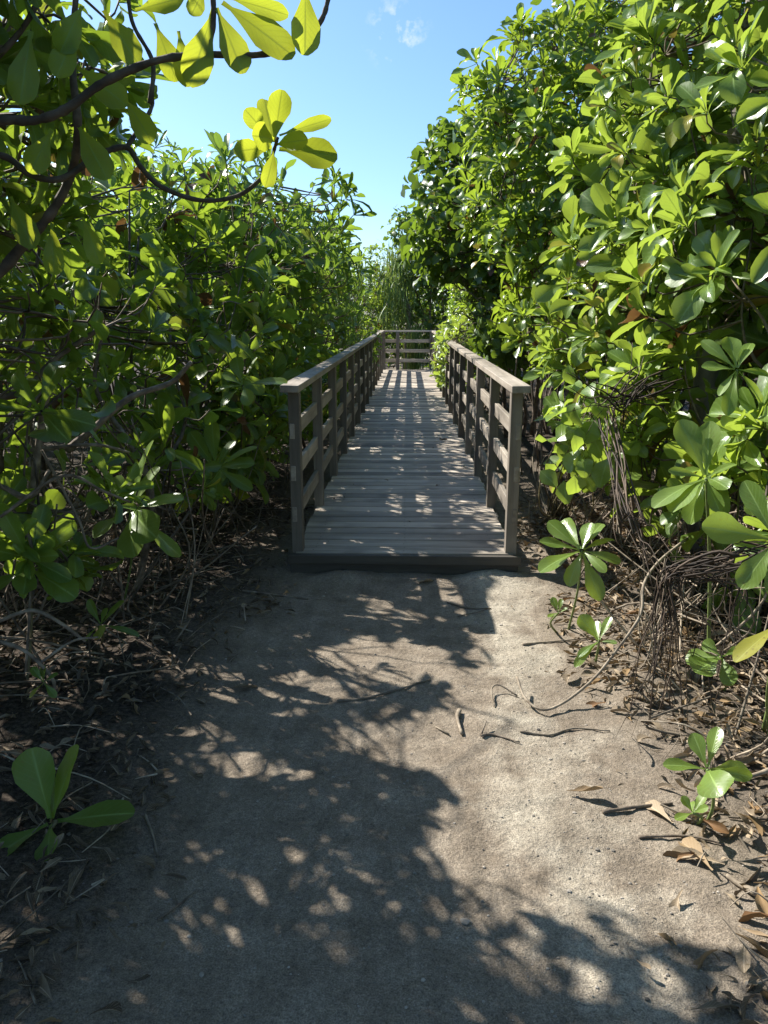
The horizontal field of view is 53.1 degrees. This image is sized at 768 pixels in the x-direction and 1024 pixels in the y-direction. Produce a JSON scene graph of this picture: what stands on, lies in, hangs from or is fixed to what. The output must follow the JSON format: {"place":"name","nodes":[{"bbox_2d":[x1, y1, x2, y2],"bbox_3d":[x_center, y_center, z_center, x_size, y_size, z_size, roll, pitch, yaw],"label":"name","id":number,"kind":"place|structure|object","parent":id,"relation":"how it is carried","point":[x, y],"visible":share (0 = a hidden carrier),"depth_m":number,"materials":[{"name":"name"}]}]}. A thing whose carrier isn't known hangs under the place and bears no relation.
{"place":"outdoors","nodes":[
{"label":"outdoors","id":0,"kind":"place"},
{"bbox_2d":[0,0,742,315],"label":"sky","id":1,"kind":"structure","parent":0,"point":[381,70],"materials":[{"name":"blue"}]},
{"bbox_2d":[0,317,767,1023],"bbox_3d":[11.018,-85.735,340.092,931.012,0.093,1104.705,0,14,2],"label":"ground","id":2,"kind":"structure","parent":0,"point":[214,849],"depth_m":2.45,"materials":[{"name":"beige sand"}]},
{"bbox_2d":[19,928,50,935],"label":"dead leaf","id":3,"kind":"object","parent":2,"relation":"on","point":[31,930],"visible":0.88,"depth_m":1.94,"materials":[{"name":"plant"}]},
{"bbox_2d":[0,532,78,679],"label":"sapling","id":4,"kind":"object","parent":2,"relation":"on","point":[63,592],"visible":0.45,"depth_m":3.17,"materials":[{"name":"green plant"}]},
{"bbox_2d":[33,973,52,1000],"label":"dead leaf","id":5,"kind":"object","parent":2,"relation":"on","point":[43,988],"visible":0.89,"depth_m":1.79,"materials":[{"name":"brown plant"}]},
{"bbox_2d":[29,666,57,703],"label":"sapling","id":6,"kind":"object","parent":2,"relation":"on","point":[35,671],"visible":0.97,"depth_m":2.85,"materials":[{"name":"green plant"}]},
{"bbox_2d":[31,886,60,893],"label":"dead leaf","id":7,"kind":"object","parent":2,"relation":"on","point":[46,888],"visible":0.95,"depth_m":2.08,"materials":[{"name":"brown plant"}]},
{"bbox_2d":[3,346,92,426],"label":"leafy shrub","id":8,"kind":"object","parent":2,"relation":"on","point":[4,389],"visible":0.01,"depth_m":10.40,"materials":[{"name":"green plant"}]},
{"bbox_2d":[0,744,134,861],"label":"sapling","id":9,"kind":"object","parent":2,"relation":"on","point":[38,781],"visible":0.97,"depth_m":2.31,"materials":[{"name":"green plant"}]},
{"bbox_2d":[0,96,147,489],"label":"leafy shrub","id":10,"kind":"object","parent":2,"relation":"on","point":[104,220],"visible":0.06,"depth_m":6.15,"materials":[{"name":"green plant"}]},
{"bbox_2d":[65,860,88,902],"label":"dead leaf","id":11,"kind":"object","parent":2,"relation":"on","point":[73,880],"visible":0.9,"depth_m":2.12,"materials":[{"name":"brown plant"}]},
{"bbox_2d":[85,599,139,643],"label":"sapling","id":12,"kind":"object","parent":2,"relation":"on","point":[92,610],"visible":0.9,"depth_m":3.32,"materials":[{"name":"green plant"}]},
{"bbox_2d":[3,113,229,443],"bbox_3d":[-3.014,-2.573,8.658,2.786,3.898,3.517,0,14,2],"label":"leafy shrub","id":13,"kind":"object","parent":2,"relation":"on","point":[173,178],"visible":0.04,"depth_m":8.35,"materials":[{"name":"green plant"}]},
{"bbox_2d":[92,440,183,610],"bbox_3d":[-1.228,0.150,3.700,0.571,0.966,0.336,8,16,28],"label":"sapling","id":14,"kind":"object","parent":2,"relation":"on","point":[141,529],"visible":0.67,"depth_m":3.60,"materials":[{"name":"green plant"}]},
{"bbox_2d":[131,855,154,868],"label":"dead leaf","id":15,"kind":"object","parent":2,"relation":"on","point":[146,859],"visible":1,"depth_m":2.19,"materials":[{"name":"beige plant"}]},
{"bbox_2d":[0,133,287,689],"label":"leafy shrub","id":16,"kind":"object","parent":2,"relation":"on","point":[45,539],"visible":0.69,"depth_m":3.91,"materials":[{"name":"green plant"}]},
{"bbox_2d":[0,145,301,545],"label":"leafy shrub","id":17,"kind":"object","parent":2,"relation":"on","point":[185,302],"visible":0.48,"depth_m":5.50,"materials":[{"name":"green plant"}]},
{"bbox_2d":[144,813,158,856],"bbox_3d":[-0.705,0.979,2.334,0.010,0.016,0.204,-7,16,-26],"label":"stick","id":18,"kind":"object","parent":2,"relation":"on","point":[150,828],"visible":1,"depth_m":2.33,"materials":[{"name":"grey wood"}]},
{"bbox_2d":[0,364,305,683],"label":"undergrowth","id":19,"kind":"object","parent":2,"relation":"on","point":[79,626],"visible":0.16,"depth_m":4.24,"materials":[{"name":"brown plant"}]},
{"bbox_2d":[0,0,336,609],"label":"overhanging shrub","id":20,"kind":"object","parent":2,"relation":"on","point":[59,109],"visible":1,"depth_m":2.13,"materials":[{"name":"green plant"}]},
{"bbox_2d":[91,152,254,410],"bbox_3d":[-2.945,-3.167,11.112,2.970,3.830,3.356,0,14,2],"label":"leafy shrub","id":21,"kind":"object","parent":2,"relation":"on","point":[209,163],"visible":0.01,"depth_m":10.72,"materials":[{"name":"green plant"}]},
{"bbox_2d":[157,889,196,919],"bbox_3d":[-0.569,1.059,2.084,0.036,0.012,0.136,9,17,30],"label":"stick","id":22,"kind":"object","parent":2,"relation":"on","point":[170,910],"visible":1,"depth_m":2.07,"materials":[{"name":"wood"}]},
{"bbox_2d":[75,129,339,487],"bbox_3d":[-1.948,-1.822,7.343,3.193,3.114,2.330,8,16,27],"label":"leafy shrub","id":23,"kind":"object","parent":2,"relation":"on","point":[205,263],"visible":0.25,"depth_m":6.67,"materials":[{"name":"green plant"}]},
{"bbox_2d":[186,422,256,532],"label":"sapling","id":24,"kind":"object","parent":2,"relation":"on","point":[210,439],"visible":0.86,"depth_m":4.41,"materials":[{"name":"green plant"}]},
{"bbox_2d":[189,200,288,341],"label":"leafy shrub","id":25,"kind":"object","parent":2,"relation":"on","point":[255,222],"depth_m":13.55,"materials":[{"name":"green plant"}]},
{"bbox_2d":[228,684,256,688],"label":"dead leaf","id":26,"kind":"object","parent":2,"relation":"on","point":[243,686],"visible":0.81,"depth_m":3.27,"materials":[{"name":"brown plant"}]},
{"bbox_2d":[215,357,287,511],"bbox_3d":[-1.042,-0.407,5.210,0.385,1.314,1.433,-7,16,-24],"label":"sapling","id":27,"kind":"object","parent":2,"relation":"on","point":[236,364],"visible":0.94,"depth_m":4.59,"materials":[{"name":"green plant"}]},
{"bbox_2d":[156,134,376,460],"bbox_3d":[-1.483,-2.214,8.205,2.803,3.433,3.027,0,14,2],"label":"leafy shrub","id":28,"kind":"object","parent":2,"relation":"on","point":[322,312],"visible":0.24,"depth_m":7.86,"materials":[{"name":"green plant"}]},
{"bbox_2d":[243,590,307,599],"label":"stick","id":29,"kind":"object","parent":2,"relation":"on","point":[248,591],"visible":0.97,"depth_m":4.37,"materials":[{"name":"wood"}]},
{"bbox_2d":[207,189,362,430],"bbox_3d":[-1.389,-2.567,9.863,2.141,3.294,3.053,0,14,2],"label":"leafy shrub","id":30,"kind":"object","parent":2,"relation":"on","point":[334,323],"visible":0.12,"depth_m":10.13,"materials":[{"name":"green plant"}]},
{"bbox_2d":[246,212,374,409],"bbox_3d":[-1.211,-3.091,12.092,2.181,3.209,2.442,0,14,2],"label":"leafy shrub","id":31,"kind":"object","parent":2,"relation":"on","point":[350,291],"visible":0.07,"depth_m":11.74,"materials":[{"name":"green plant"}]},
{"bbox_2d":[309,282,366,383],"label":"leafy shrub","id":32,"kind":"object","parent":2,"relation":"on","point":[356,290],"visible":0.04,"depth_m":15.66,"materials":[{"name":"green plant"}]},
{"bbox_2d":[309,255,371,400],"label":"leafy shrub","id":33,"kind":"object","parent":2,"relation":"on","point":[355,307],"visible":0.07,"depth_m":13.76,"materials":[{"name":"green plant"}]},
{"bbox_2d":[323,272,372,356],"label":"leafy shrub","id":34,"kind":"object","parent":2,"relation":"on","point":[368,292],"visible":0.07,"depth_m":18.19,"materials":[{"name":"green plant"}]},
{"bbox_2d":[331,313,382,389],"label":"leafy shrub","id":35,"kind":"object","parent":2,"relation":"on","point":[362,325],"visible":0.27,"depth_m":14.21,"materials":[{"name":"green plant"}]},
{"bbox_2d":[339,251,386,335],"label":"leafy shrub","id":36,"kind":"object","parent":2,"relation":"on","point":[365,289],"visible":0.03,"depth_m":25.32,"materials":[{"name":"green plant"}]},
{"bbox_2d":[340,242,417,348],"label":"leafy shrub","id":37,"kind":"object","parent":2,"relation":"on","point":[375,269],"visible":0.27,"depth_m":21.55,"materials":[{"name":"green plant"}]},
{"bbox_2d":[0,413,767,1023],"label":"leaf litter","id":38,"kind":"object","parent":2,"relation":"on","point":[742,957],"visible":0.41,"depth_m":3.16,"materials":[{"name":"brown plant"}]},
{"bbox_2d":[734,768,767,781],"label":"fallen branch","id":39,"kind":"object","parent":38,"relation":"on","point":[761,772],"visible":0.3,"depth_m":2.57,"materials":[{"name":"beige wood"}]},
{"bbox_2d":[337,679,430,701],"bbox_3d":[0.009,0.760,3.251,0.435,0.020,0.037,-6,16,-23],"label":"stick","id":40,"kind":"object","parent":2,"relation":"on","point":[364,698],"visible":1,"depth_m":3.22,"materials":[{"name":"wood"}]},
{"bbox_2d":[367,224,424,368],"bbox_3d":[0.407,-5.782,21.019,1.918,3.956,1.943,13,20,42],"label":"screw pine","id":41,"kind":"object","parent":2,"relation":"on","point":[399,292],"visible":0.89,"depth_m":20.91,"materials":[{"name":"green plant"}]},
{"bbox_2d":[365,315,437,368],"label":"leafy shrub","id":42,"kind":"object","parent":2,"relation":"on","point":[387,355],"visible":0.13,"depth_m":22.18,"materials":[{"name":"green plant"}]},
{"bbox_2d":[280,330,530,574],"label":"boardwalk","id":43,"kind":"structure","parent":2,"relation":"on","point":[452,527],"depth_m":6.01,"materials":[{"name":"grey wood"}]},
{"bbox_2d":[368,266,447,358],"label":"leafy shrub","id":44,"kind":"object","parent":2,"relation":"on","point":[413,313],"visible":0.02,"depth_m":25.65,"materials":[{"name":"green plant"}]},
{"bbox_2d":[399,321,429,368],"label":"reed clump","id":45,"kind":"object","parent":2,"relation":"on","point":[415,355],"visible":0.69,"depth_m":20.73,"materials":[{"name":"green plant"}]},
{"bbox_2d":[381,204,469,347],"bbox_3d":[1.694,-6.463,21.439,3.583,5.102,2.608,0,14,2],"label":"broadleaf tree","id":46,"kind":"object","parent":2,"relation":"on","point":[431,295],"visible":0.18,"depth_m":21.08,"materials":[{"name":"green plant"}]},
{"bbox_2d":[455,708,463,734],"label":"stick","id":47,"kind":"object","parent":2,"relation":"on","point":[458,713],"visible":1,"depth_m":3.00,"materials":[{"name":"beige wood"}]},
{"bbox_2d":[438,249,497,384],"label":"leafy shrub","id":48,"kind":"object","parent":2,"relation":"on","point":[452,303],"visible":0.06,"depth_m":17.45,"materials":[{"name":"green plant"}]},
{"bbox_2d":[447,602,490,616],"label":"stick","id":49,"kind":"object","parent":2,"relation":"on","point":[468,608],"visible":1,"depth_m":4.18,"materials":[{"name":"wood"}]},
{"bbox_2d":[429,308,526,412],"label":"leafy shrub","id":50,"kind":"object","parent":2,"relation":"on","point":[452,328],"visible":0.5,"depth_m":12.35,"materials":[{"name":"green plant"}]},
{"bbox_2d":[440,220,534,400],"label":"leafy shrub","id":51,"kind":"object","parent":2,"relation":"on","point":[451,288],"visible":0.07,"depth_m":14.01,"materials":[{"name":"green plant"}]},
{"bbox_2d":[390,103,586,437],"bbox_3d":[1.542,-2.924,9.325,2.952,4.262,3.365,0,14,2],"label":"broadleaf tree","id":52,"kind":"object","parent":2,"relation":"on","point":[435,211],"visible":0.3,"depth_m":9.03,"materials":[{"name":"green plant"}]},
{"bbox_2d":[480,720,519,742],"bbox_3d":[0.428,0.841,2.893,0.159,0.036,0.069,14,20,42],"label":"stick","id":53,"kind":"object","parent":2,"relation":"on","point":[487,734],"visible":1,"depth_m":2.91,"materials":[{"name":"wood"}]},
{"bbox_2d":[491,684,517,706],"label":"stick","id":54,"kind":"object","parent":2,"relation":"on","point":[503,687],"visible":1,"depth_m":3.21,"materials":[{"name":"wood"}]},
{"bbox_2d":[547,597,566,632],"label":"sapling","id":55,"kind":"object","parent":2,"relation":"on","point":[556,604],"visible":0.99,"depth_m":3.67,"materials":[{"name":"green plant"}]},
{"bbox_2d":[522,637,594,644],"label":"stick","id":56,"kind":"object","parent":2,"relation":"on","point":[531,643],"visible":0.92,"depth_m":3.74,"materials":[{"name":"brown wood"}]},
{"bbox_2d":[520,727,609,735],"bbox_3d":[0.691,0.838,2.941,0.347,0.016,0.048,-1,14,-5],"label":"stick","id":57,"kind":"object","parent":2,"relation":"on","point":[539,734],"visible":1,"depth_m":2.93,"materials":[{"name":"brown wood"}]},
{"bbox_2d":[446,0,689,474],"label":"leafy shrub","id":58,"kind":"object","parent":2,"relation":"on","point":[530,102],"visible":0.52,"depth_m":6.55,"materials":[{"name":"green plant"}]},
{"bbox_2d":[538,518,620,629],"bbox_3d":[0.909,0.373,3.567,0.337,0.667,0.486,12,19,39],"label":"sapling","id":59,"kind":"object","parent":2,"relation":"on","point":[564,529],"visible":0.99,"depth_m":3.46,"materials":[{"name":"green plant"}]},
{"bbox_2d":[567,785,602,790],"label":"dead leaf","id":60,"kind":"object","parent":2,"relation":"on","point":[584,788],"visible":1,"depth_m":2.54,"materials":[{"name":"brown plant"}]},
{"bbox_2d":[532,365,641,524],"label":"round leaved plant","id":61,"kind":"object","parent":2,"relation":"on","point":[582,470],"visible":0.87,"depth_m":4.08,"materials":[{"name":"green plant"}]},
{"bbox_2d":[574,614,616,666],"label":"sapling","id":62,"kind":"object","parent":2,"relation":"on","point":[587,623],"visible":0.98,"depth_m":3.19,"materials":[{"name":"green plant"}]},
{"bbox_2d":[516,537,688,710],"bbox_3d":[1.060,0.466,3.353,1.144,0.500,0.289,-9,17,-32],"label":"ground vine","id":63,"kind":"object","parent":2,"relation":"on","point":[597,674],"visible":0.95,"depth_m":3.16,"materials":[{"name":"brown plant"}]},
{"bbox_2d":[565,286,684,391],"bbox_3d":[3.529,-3.702,11.584,3.354,4.669,3.977,0,14,2],"label":"broadleaf tree","id":64,"kind":"object","parent":2,"relation":"on","point":[603,359],"depth_m":11.64,"materials":[{"name":"green plant"}]},
{"bbox_2d":[602,802,672,813],"bbox_3d":[0.820,0.953,2.485,0.248,0.017,0.017,-3,15,-12],"label":"stick","id":65,"kind":"object","parent":2,"relation":"on","point":[611,810],"visible":0.92,"depth_m":2.48,"materials":[{"name":"wood"}]},
{"bbox_2d":[530,0,747,443],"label":"broadleaf tree","id":66,"kind":"object","parent":2,"relation":"on","point":[613,4],"visible":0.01,"depth_m":7.42,"materials":[{"name":"green plant"}]},
{"bbox_2d":[522,370,767,764],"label":"undergrowth","id":67,"kind":"object","parent":2,"relation":"on","point":[758,608],"visible":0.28,"depth_m":3.86,"materials":[{"name":"brown plant"}]},
{"bbox_2d":[523,0,767,561],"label":"leafy shrub","id":68,"kind":"object","parent":2,"relation":"on","point":[596,261],"visible":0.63,"depth_m":4.48,"materials":[{"name":"green plant"}]},
{"bbox_2d":[583,383,673,616],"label":"dead frond","id":69,"kind":"object","parent":68,"relation":"attached to","point":[618,464],"visible":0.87,"depth_m":3.52,"materials":[{"name":"plant"}]},
{"bbox_2d":[563,343,698,491],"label":"dead frond","id":70,"kind":"object","parent":68,"relation":"attached to","point":[631,396],"visible":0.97,"depth_m":3.95,"materials":[{"name":"brown plant"}]},
{"bbox_2d":[645,799,672,822],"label":"dead leaf","id":71,"kind":"object","parent":2,"relation":"on","point":[656,806],"visible":0.97,"depth_m":2.47,"materials":[{"name":"beige plant"}]},
{"bbox_2d":[638,834,724,844],"bbox_3d":[0.901,0.991,2.335,0.248,0.015,0.034,2,15,9],"label":"stick","id":72,"kind":"object","parent":2,"relation":"on","point":[667,835],"visible":0.98,"depth_m":2.34,"materials":[{"name":"brown wood"}]},
{"bbox_2d":[620,544,746,741],"bbox_3d":[1.122,0.468,2.893,0.499,0.727,0.350,0,14,2],"label":"dead frond","id":73,"kind":"object","parent":2,"relation":"on","point":[683,570],"visible":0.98,"depth_m":2.87,"materials":[{"name":"plant"}]},
{"bbox_2d":[607,0,767,635],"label":"leafy shrub","id":74,"kind":"object","parent":2,"relation":"on","point":[740,424],"visible":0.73,"depth_m":3.65,"materials":[{"name":"green plant"}]},
{"bbox_2d":[664,541,767,708],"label":"dead frond","id":75,"kind":"object","parent":74,"relation":"hanging from","point":[755,552],"visible":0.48,"depth_m":3.00,"materials":[{"name":"brown plant"}]},
{"bbox_2d":[674,795,708,824],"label":"sapling","id":76,"kind":"object","parent":2,"relation":"on","point":[700,805],"visible":0.91,"depth_m":2.30,"materials":[{"name":"green plant"}]},
{"bbox_2d":[651,419,736,638],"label":"leafy shoot","id":77,"kind":"object","parent":2,"relation":"on","point":[697,444],"visible":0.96,"depth_m":3.06,"materials":[{"name":"green plant"}]},
{"bbox_2d":[678,836,712,869],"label":"dead leaf","id":78,"kind":"object","parent":2,"relation":"on","point":[691,842],"visible":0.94,"depth_m":2.29,"materials":[{"name":"beige plant"}]},
{"bbox_2d":[672,846,724,864],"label":"dead leaf","id":79,"kind":"object","parent":2,"relation":"on","point":[685,849],"visible":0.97,"depth_m":2.25,"materials":[{"name":"brown plant"}]},
{"bbox_2d":[663,726,752,819],"bbox_3d":[0.995,0.854,2.308,0.265,0.360,0.194,-8,16,-29],"label":"sapling","id":80,"kind":"object","parent":2,"relation":"on","point":[716,782],"visible":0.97,"depth_m":2.29,"materials":[{"name":"green plant"}]},
{"bbox_2d":[685,638,737,690],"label":"round leaved plant","id":81,"kind":"object","parent":2,"relation":"on","point":[700,662],"visible":0.84,"depth_m":2.88,"materials":[{"name":"green plant"}]},
{"bbox_2d":[691,1000,738,1009],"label":"dead leaf","id":82,"kind":"object","parent":2,"relation":"on","point":[713,1004],"visible":0.98,"depth_m":1.76,"materials":[{"name":"brown plant"}]},
{"bbox_2d":[680,0,767,555],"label":"leafy shrub","id":83,"kind":"object","parent":2,"relation":"on","point":[709,376],"visible":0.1,"depth_m":4.81,"materials":[{"name":"plant"}]},
{"bbox_2d":[725,892,738,904],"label":"dead leaf","id":84,"kind":"object","parent":2,"relation":"on","point":[732,897],"visible":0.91,"depth_m":2.09,"materials":[{"name":"beige plant"}]},
{"bbox_2d":[700,337,767,587],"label":"leafy shoot","id":85,"kind":"object","parent":2,"relation":"on","point":[735,349],"visible":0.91,"depth_m":3.22,"materials":[{"name":"green plant"}]},
{"bbox_2d":[702,480,767,731],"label":"leafy shoot","id":86,"kind":"object","parent":2,"relation":"on","point":[725,528],"visible":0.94,"depth_m":2.40,"materials":[{"name":"green plant"}]},
{"bbox_2d":[725,873,756,895],"bbox_3d":[0.992,1.031,2.128,0.019,0.034,0.100,-6,16,-22],"label":"stick","id":87,"kind":"object","parent":2,"relation":"on","point":[733,880],"visible":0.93,"depth_m":2.13,"materials":[{"name":"beige wood"}]},
{"bbox_2d":[718,70,767,448],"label":"leafy shrub","id":88,"kind":"object","parent":2,"relation":"on","point":[759,240],"visible":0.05,"depth_m":5.07,"materials":[{"name":"green plant"}]},
{"bbox_2d":[725,309,766,434],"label":"leafy shrub","id":89,"kind":"object","parent":2,"relation":"on","point":[740,379],"visible":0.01,"depth_m":9.29,"materials":[{"name":"green plant"}]},
{"bbox_2d":[732,629,767,734],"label":"leafy shoot","id":90,"kind":"object","parent":2,"relation":"on","point":[747,647],"visible":1,"depth_m":2.28,"materials":[{"name":"green plant"}]},
{"bbox_2d":[738,926,767,937],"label":"dead leaf","id":91,"kind":"object","parent":2,"relation":"on","point":[759,933],"visible":1,"depth_m":1.95,"materials":[{"name":"beige plant"}]},
{"bbox_2d":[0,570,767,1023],"bbox_3d":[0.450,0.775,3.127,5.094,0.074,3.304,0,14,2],"label":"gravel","id":92,"kind":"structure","parent":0,"point":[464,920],"depth_m":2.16,"materials":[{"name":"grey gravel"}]}
]}

